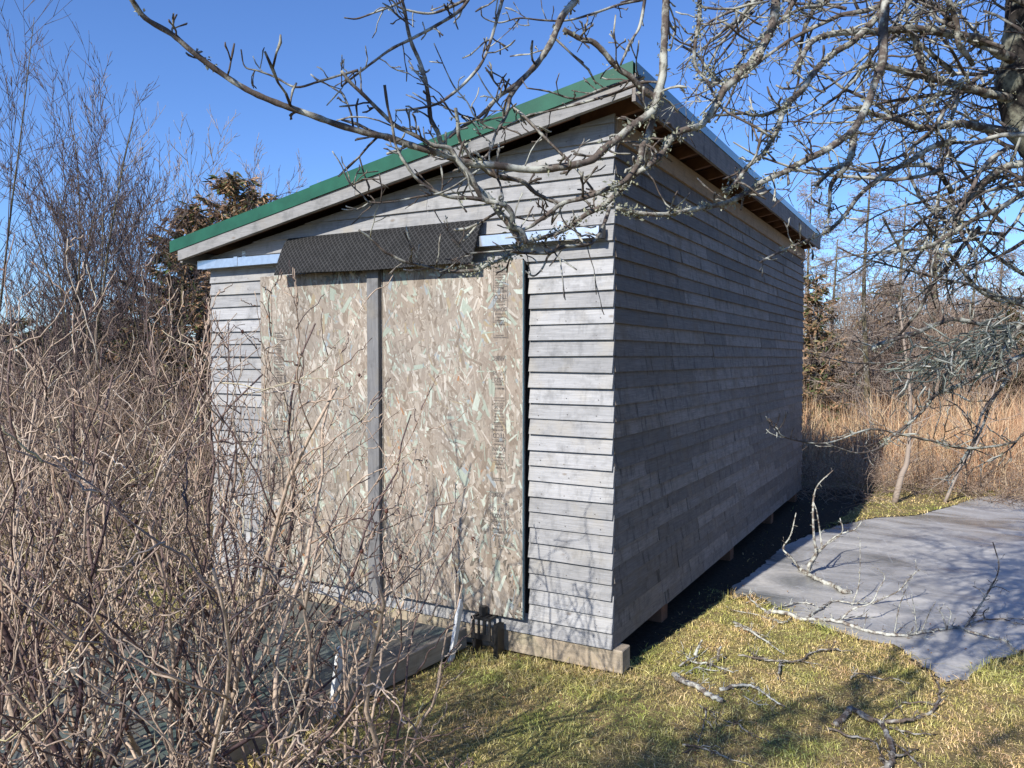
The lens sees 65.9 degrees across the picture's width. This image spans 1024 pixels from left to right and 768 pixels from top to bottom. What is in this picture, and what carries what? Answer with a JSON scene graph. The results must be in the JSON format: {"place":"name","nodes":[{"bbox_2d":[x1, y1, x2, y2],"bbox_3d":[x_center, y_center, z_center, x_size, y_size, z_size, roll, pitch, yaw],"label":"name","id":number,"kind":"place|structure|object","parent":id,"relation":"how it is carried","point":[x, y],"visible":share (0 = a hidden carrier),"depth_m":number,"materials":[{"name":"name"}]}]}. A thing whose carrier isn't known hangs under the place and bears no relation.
{"place":"outdoors","nodes":[
{"label":"outdoors","id":0,"kind":"place"},
{"bbox_2d":[0,362,1023,767],"bbox_3d":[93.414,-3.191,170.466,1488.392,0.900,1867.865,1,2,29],"label":"ground","id":1,"kind":"structure","parent":0,"point":[704,742],"depth_m":4.55,"materials":[{"name":"green plant"}]},
{"bbox_2d":[0,317,86,431],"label":"spruce","id":2,"kind":"object","parent":1,"relation":"on","point":[23,320],"visible":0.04,"depth_m":19.94,"materials":[{"name":"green plant"}]},
{"bbox_2d":[0,226,109,525],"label":"bare tree","id":3,"kind":"object","parent":1,"relation":"on","point":[43,324],"visible":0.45,"depth_m":9.73,"materials":[{"name":"brown plant"}]},
{"bbox_2d":[0,0,136,351],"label":"bare tree","id":4,"kind":"object","parent":1,"relation":"on","point":[12,114],"visible":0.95,"depth_m":9.26,"materials":[{"name":"brown plant"}]},
{"bbox_2d":[0,128,163,486],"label":"bare tree","id":5,"kind":"object","parent":1,"relation":"on","point":[133,194],"visible":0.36,"depth_m":12.31,"materials":[{"name":"brown plant"}]},
{"bbox_2d":[0,74,179,444],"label":"bare tree","id":6,"kind":"object","parent":1,"relation":"on","point":[148,129],"visible":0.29,"depth_m":14.34,"materials":[{"name":"brown plant"}]},
{"bbox_2d":[0,134,185,448],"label":"bare tree","id":7,"kind":"object","parent":1,"relation":"on","point":[150,227],"visible":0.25,"depth_m":16.14,"materials":[{"name":"brown plant"}]},
{"bbox_2d":[41,307,158,433],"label":"spruce","id":8,"kind":"object","parent":1,"relation":"on","point":[104,350],"visible":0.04,"depth_m":21.65,"materials":[{"name":"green plant"}]},
{"bbox_2d":[0,127,210,495],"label":"bare tree","id":9,"kind":"object","parent":1,"relation":"on","point":[31,208],"visible":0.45,"depth_m":11.35,"materials":[{"name":"brown plant"}]},
{"bbox_2d":[0,9,212,500],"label":"bare tree","id":10,"kind":"object","parent":1,"relation":"on","point":[102,221],"visible":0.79,"depth_m":10.67,"materials":[{"name":"brown plant"}]},
{"bbox_2d":[0,318,229,579],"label":"brush","id":11,"kind":"object","parent":1,"relation":"on","point":[144,443],"visible":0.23,"depth_m":8.49,"materials":[{"name":"brown plant"}]},
{"bbox_2d":[21,197,211,525],"bbox_3d":[-4.161,-0.250,9.568,2.912,3.919,2.015,-1,2,-38],"label":"bare tree","id":12,"kind":"object","parent":1,"relation":"on","point":[133,306],"visible":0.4,"depth_m":9.40,"materials":[{"name":"brown plant"}]},
{"bbox_2d":[60,242,212,495],"bbox_3d":[-4.745,-0.215,11.353,2.779,3.717,2.902,1,2,29],"label":"spruce","id":13,"kind":"object","parent":1,"relation":"on","point":[198,323],"visible":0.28,"depth_m":11.34,"materials":[{"name":"green plant"}]},
{"bbox_2d":[0,296,276,639],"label":"rose bush","id":14,"kind":"object","parent":1,"relation":"on","point":[27,427],"visible":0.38,"depth_m":6.29,"materials":[{"name":"plant"}]},
{"bbox_2d":[75,200,215,492],"bbox_3d":[-5.439,-0.766,13.818,4.322,4.822,4.404,-1,2,-25],"label":"spruce","id":15,"kind":"object","parent":1,"relation":"on","point":[189,216],"visible":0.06,"depth_m":13.57,"materials":[{"name":"green plant"}]},
{"bbox_2d":[37,136,303,468],"bbox_3d":[-5.286,-1.130,12.472,4.563,5.487,2.440,0,2,-13],"label":"bare tree","id":16,"kind":"object","parent":1,"relation":"on","point":[122,253],"visible":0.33,"depth_m":12.28,"materials":[{"name":"brown plant"}]},
{"bbox_2d":[0,234,345,767],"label":"rose bush","id":17,"kind":"object","parent":1,"relation":"on","point":[116,745],"visible":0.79,"depth_m":2.88,"materials":[{"name":"plant"}]},
{"bbox_2d":[85,171,278,486],"bbox_3d":[-5.051,-1.180,14.296,4.655,5.568,5.242,1,2,29],"label":"spruce","id":18,"kind":"object","parent":1,"relation":"on","point":[231,186],"visible":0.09,"depth_m":14.10,"materials":[{"name":"green plant"}]},
{"bbox_2d":[0,468,436,767],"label":"rose bush","id":19,"kind":"object","parent":1,"relation":"on","point":[311,755],"visible":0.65,"depth_m":2.78,"materials":[{"name":"plant"}]},
{"bbox_2d":[0,247,438,767],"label":"rose bush","id":20,"kind":"object","parent":1,"relation":"on","point":[191,612],"visible":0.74,"depth_m":3.24,"materials":[{"name":"plant"}]},
{"bbox_2d":[0,275,465,767],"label":"rose bush","id":21,"kind":"object","parent":1,"relation":"on","point":[315,654],"visible":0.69,"depth_m":3.08,"materials":[{"name":"plant"}]},
{"bbox_2d":[0,591,466,767],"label":"ramp","id":22,"kind":"structure","parent":1,"relation":"on","point":[455,635],"depth_m":4.88,"materials":[{"name":"wood"}]},
{"bbox_2d":[148,110,320,333],"bbox_3d":[-6.141,-2.400,18.782,4.290,7.614,4.334,0,2,-3],"label":"bare tree","id":23,"kind":"object","parent":1,"relation":"on","point":[224,176],"visible":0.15,"depth_m":17.49,"materials":[{"name":"brown plant"}]},
{"bbox_2d":[95,450,480,767],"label":"rose bush","id":24,"kind":"object","parent":1,"relation":"on","point":[346,685],"visible":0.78,"depth_m":3.16,"materials":[{"name":"plant"}]},
{"bbox_2d":[317,679,474,767],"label":"rose bush","id":25,"kind":"object","parent":1,"relation":"on","point":[472,763],"visible":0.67,"depth_m":2.93,"materials":[{"name":"plant"}]},
{"bbox_2d":[170,61,820,673],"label":"shed","id":26,"kind":"structure","parent":1,"relation":"on","point":[622,465],"depth_m":5.64,"materials":[{"name":"grey wood"}]},
{"bbox_2d":[260,270,383,595],"bbox_3d":[-1.494,0.348,6.079,1.239,2.399,0.051,1,2,29],"label":"door","id":27,"kind":"structure","parent":26,"relation":"in","point":[345,292],"depth_m":6.02,"materials":[{"name":"brown wood"}]},
{"bbox_2d":[383,259,524,619],"bbox_3d":[-0.422,0.364,5.522,1.164,2.395,0.053,1,2,29],"label":"door","id":28,"kind":"structure","parent":26,"relation":"in","point":[468,333],"depth_m":5.46,"materials":[{"name":"brown wood"}]},
{"bbox_2d":[471,605,503,658],"bbox_3d":[-0.167,1.687,5.355,0.190,0.351,0.122,1,2,29],"label":"door guide","id":29,"kind":"object","parent":26,"relation":"attached to","point":[483,615],"depth_m":5.32,"materials":[{"name":"black metal"}]},
{"bbox_2d":[4,288,987,375],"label":"woods","id":30,"kind":"object","parent":1,"relation":"on","point":[177,375],"depth_m":52.09,"materials":[{"name":"brown plant"}]},
{"bbox_2d":[129,0,1023,492],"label":"apple tree","id":31,"kind":"object","parent":1,"relation":"on","point":[1007,80],"visible":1,"depth_m":2.80,"materials":[{"name":"grey plant"}]},
{"bbox_2d":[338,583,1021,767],"bbox_3d":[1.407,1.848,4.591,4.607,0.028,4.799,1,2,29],"label":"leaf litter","id":32,"kind":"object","parent":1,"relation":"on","point":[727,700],"visible":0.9,"depth_m":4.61,"materials":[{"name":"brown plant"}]},
{"bbox_2d":[672,703,724,741],"bbox_3d":[1.041,1.831,4.324,0.208,0.089,0.475,1,2,29],"label":"fallen branch","id":33,"kind":"object","parent":1,"relation":"on","point":[705,709],"visible":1,"depth_m":4.35,"materials":[{"name":"grey wood"}]},
{"bbox_2d":[682,739,752,766],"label":"fallen branch","id":34,"kind":"object","parent":1,"relation":"on","point":[694,746],"visible":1,"depth_m":4.02,"materials":[{"name":"grey wood"}]},
{"bbox_2d":[671,639,784,715],"bbox_3d":[1.259,1.779,4.865,0.451,0.167,0.944,0,2,-14],"label":"fallen branch","id":35,"kind":"object","parent":1,"relation":"on","point":[677,677],"visible":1,"depth_m":4.83,"materials":[{"name":"grey wood"}]},
{"bbox_2d":[724,719,768,741],"bbox_3d":[1.246,1.849,4.229,0.122,0.061,0.292,0,2,-13],"label":"fallen branch","id":36,"kind":"object","parent":1,"relation":"on","point":[736,722],"visible":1,"depth_m":4.29,"materials":[{"name":"grey wood"}]},
{"bbox_2d":[621,485,873,663],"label":"soil","id":37,"kind":"structure","parent":1,"relation":"on","point":[734,570],"depth_m":7.94,"materials":[{"name":"black soil"}]},
{"bbox_2d":[732,620,784,653],"bbox_3d":[1.788,1.762,5.666,0.151,0.142,0.692,-1,2,-20],"label":"fallen branch","id":38,"kind":"object","parent":1,"relation":"on","point":[736,624],"visible":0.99,"depth_m":5.70,"materials":[{"name":"grey wood"}]},
{"bbox_2d":[738,633,855,680],"bbox_3d":[1.899,1.775,5.297,0.810,0.139,0.522,-1,2,-29],"label":"fallen branch","id":39,"kind":"object","parent":1,"relation":"on","point":[779,661],"visible":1,"depth_m":5.23,"materials":[{"name":"grey wood"}]},
{"bbox_2d":[796,178,861,361],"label":"larch","id":40,"kind":"object","parent":1,"relation":"on","point":[811,204],"visible":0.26,"depth_m":23.76,"materials":[{"name":"brown plant"}]},
{"bbox_2d":[802,270,860,440],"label":"spruce","id":41,"kind":"object","parent":1,"relation":"on","point":[811,299],"visible":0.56,"depth_m":16.84,"materials":[{"name":"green plant"}]},
{"bbox_2d":[802,240,897,424],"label":"larch","id":42,"kind":"object","parent":1,"relation":"on","point":[835,282],"visible":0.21,"depth_m":17.85,"materials":[{"name":"brown plant"}]},
{"bbox_2d":[726,496,1023,684],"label":"tarp","id":43,"kind":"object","parent":1,"relation":"on","point":[951,550],"depth_m":7.17,"materials":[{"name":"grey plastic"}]},
{"bbox_2d":[782,468,863,593],"bbox_3d":[2.924,1.279,7.165,0.832,1.031,0.563,5,5,69],"label":"fallen branch","id":44,"kind":"object","parent":43,"relation":"on","point":[807,571],"visible":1,"depth_m":7.25,"materials":[{"name":"grey wood"}]},
{"bbox_2d":[727,539,1011,645],"bbox_3d":[2.659,1.534,6.133,1.920,0.570,0.906,0,2,13],"label":"fallen branch","id":45,"kind":"object","parent":43,"relation":"on","point":[808,618],"visible":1,"depth_m":5.97,"materials":[{"name":"grey wood"}]},
{"bbox_2d":[964,542,1023,626],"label":"fallen branch","id":46,"kind":"object","parent":43,"relation":"on","point":[969,623],"visible":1,"depth_m":5.87,"materials":[{"name":"grey wood"}]},
{"bbox_2d":[850,667,907,682],"bbox_3d":[2.291,1.816,4.932,0.342,0.078,0.072,0,2,14],"label":"fallen branch","id":47,"kind":"object","parent":1,"relation":"on","point":[868,676],"visible":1,"depth_m":4.95,"materials":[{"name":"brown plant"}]},
{"bbox_2d":[802,164,961,451],"bbox_3d":[7.247,-1.453,15.904,2.908,5.899,3.030,0,2,-9],"label":"larch","id":48,"kind":"object","parent":1,"relation":"on","point":[863,298],"visible":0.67,"depth_m":15.87,"materials":[{"name":"brown plant"}]},
{"bbox_2d":[831,278,940,420],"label":"spruce","id":49,"kind":"object","parent":1,"relation":"on","point":[878,322],"visible":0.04,"depth_m":20.77,"materials":[{"name":"green plant"}]},
{"bbox_2d":[827,674,946,767],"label":"fallen branch","id":50,"kind":"object","parent":1,"relation":"on","point":[892,754],"visible":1,"depth_m":4.30,"materials":[{"name":"grey wood"}]},
{"bbox_2d":[840,197,956,414],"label":"larch","id":51,"kind":"object","parent":1,"relation":"on","point":[903,245],"visible":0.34,"depth_m":18.89,"materials":[{"name":"brown plant"}]},
{"bbox_2d":[797,422,1023,512],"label":"bramble tangle","id":52,"kind":"object","parent":1,"relation":"on","point":[824,484],"visible":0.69,"depth_m":11.71,"materials":[{"name":"brown plant"}]},
{"bbox_2d":[801,365,1023,494],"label":"tall grass","id":53,"kind":"structure","parent":1,"relation":"on","point":[1015,426],"depth_m":14.40,"materials":[{"name":"beige plant"}]},
{"bbox_2d":[849,272,976,502],"bbox_3d":[5.542,0.045,11.024,1.382,3.238,1.449,0,2,3],"label":"sapling","id":54,"kind":"object","parent":1,"relation":"on","point":[899,483],"visible":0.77,"depth_m":10.98,"materials":[{"name":"grey plant"}]},
{"bbox_2d":[802,248,1023,443],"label":"brush","id":55,"kind":"object","parent":1,"relation":"on","point":[949,336],"visible":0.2,"depth_m":17.80,"materials":[{"name":"brown plant"}]},
{"bbox_2d":[881,149,989,404],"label":"larch","id":56,"kind":"object","parent":1,"relation":"on","point":[937,233],"visible":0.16,"depth_m":20.82,"materials":[{"name":"brown plant"}]},
{"bbox_2d":[903,223,971,398],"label":"spruce","id":57,"kind":"object","parent":1,"relation":"on","point":[926,286],"visible":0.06,"depth_m":21.90,"materials":[{"name":"green plant"}]},
{"bbox_2d":[913,330,1023,502],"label":"sapling","id":58,"kind":"object","parent":1,"relation":"on","point":[946,498],"visible":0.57,"depth_m":11.01,"materials":[{"name":"grey plant"}]},
{"bbox_2d":[915,252,1023,425],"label":"larch","id":59,"kind":"object","parent":1,"relation":"on","point":[966,310],"visible":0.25,"depth_m":17.84,"materials":[{"name":"brown plant"}]},
{"bbox_2d":[947,294,1023,423],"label":"spruce","id":60,"kind":"object","parent":1,"relation":"on","point":[1011,319],"visible":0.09,"depth_m":18.74,"materials":[{"name":"green plant"}]},
{"bbox_2d":[955,216,1023,376],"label":"larch","id":61,"kind":"object","parent":1,"relation":"on","point":[1003,272],"visible":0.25,"depth_m":23.74,"materials":[{"name":"brown plant"}]},
{"bbox_2d":[0,0,1023,359],"label":"sky","id":62,"kind":"structure","parent":0,"point":[314,33],"materials":[{"name":"blue"}]}
]}

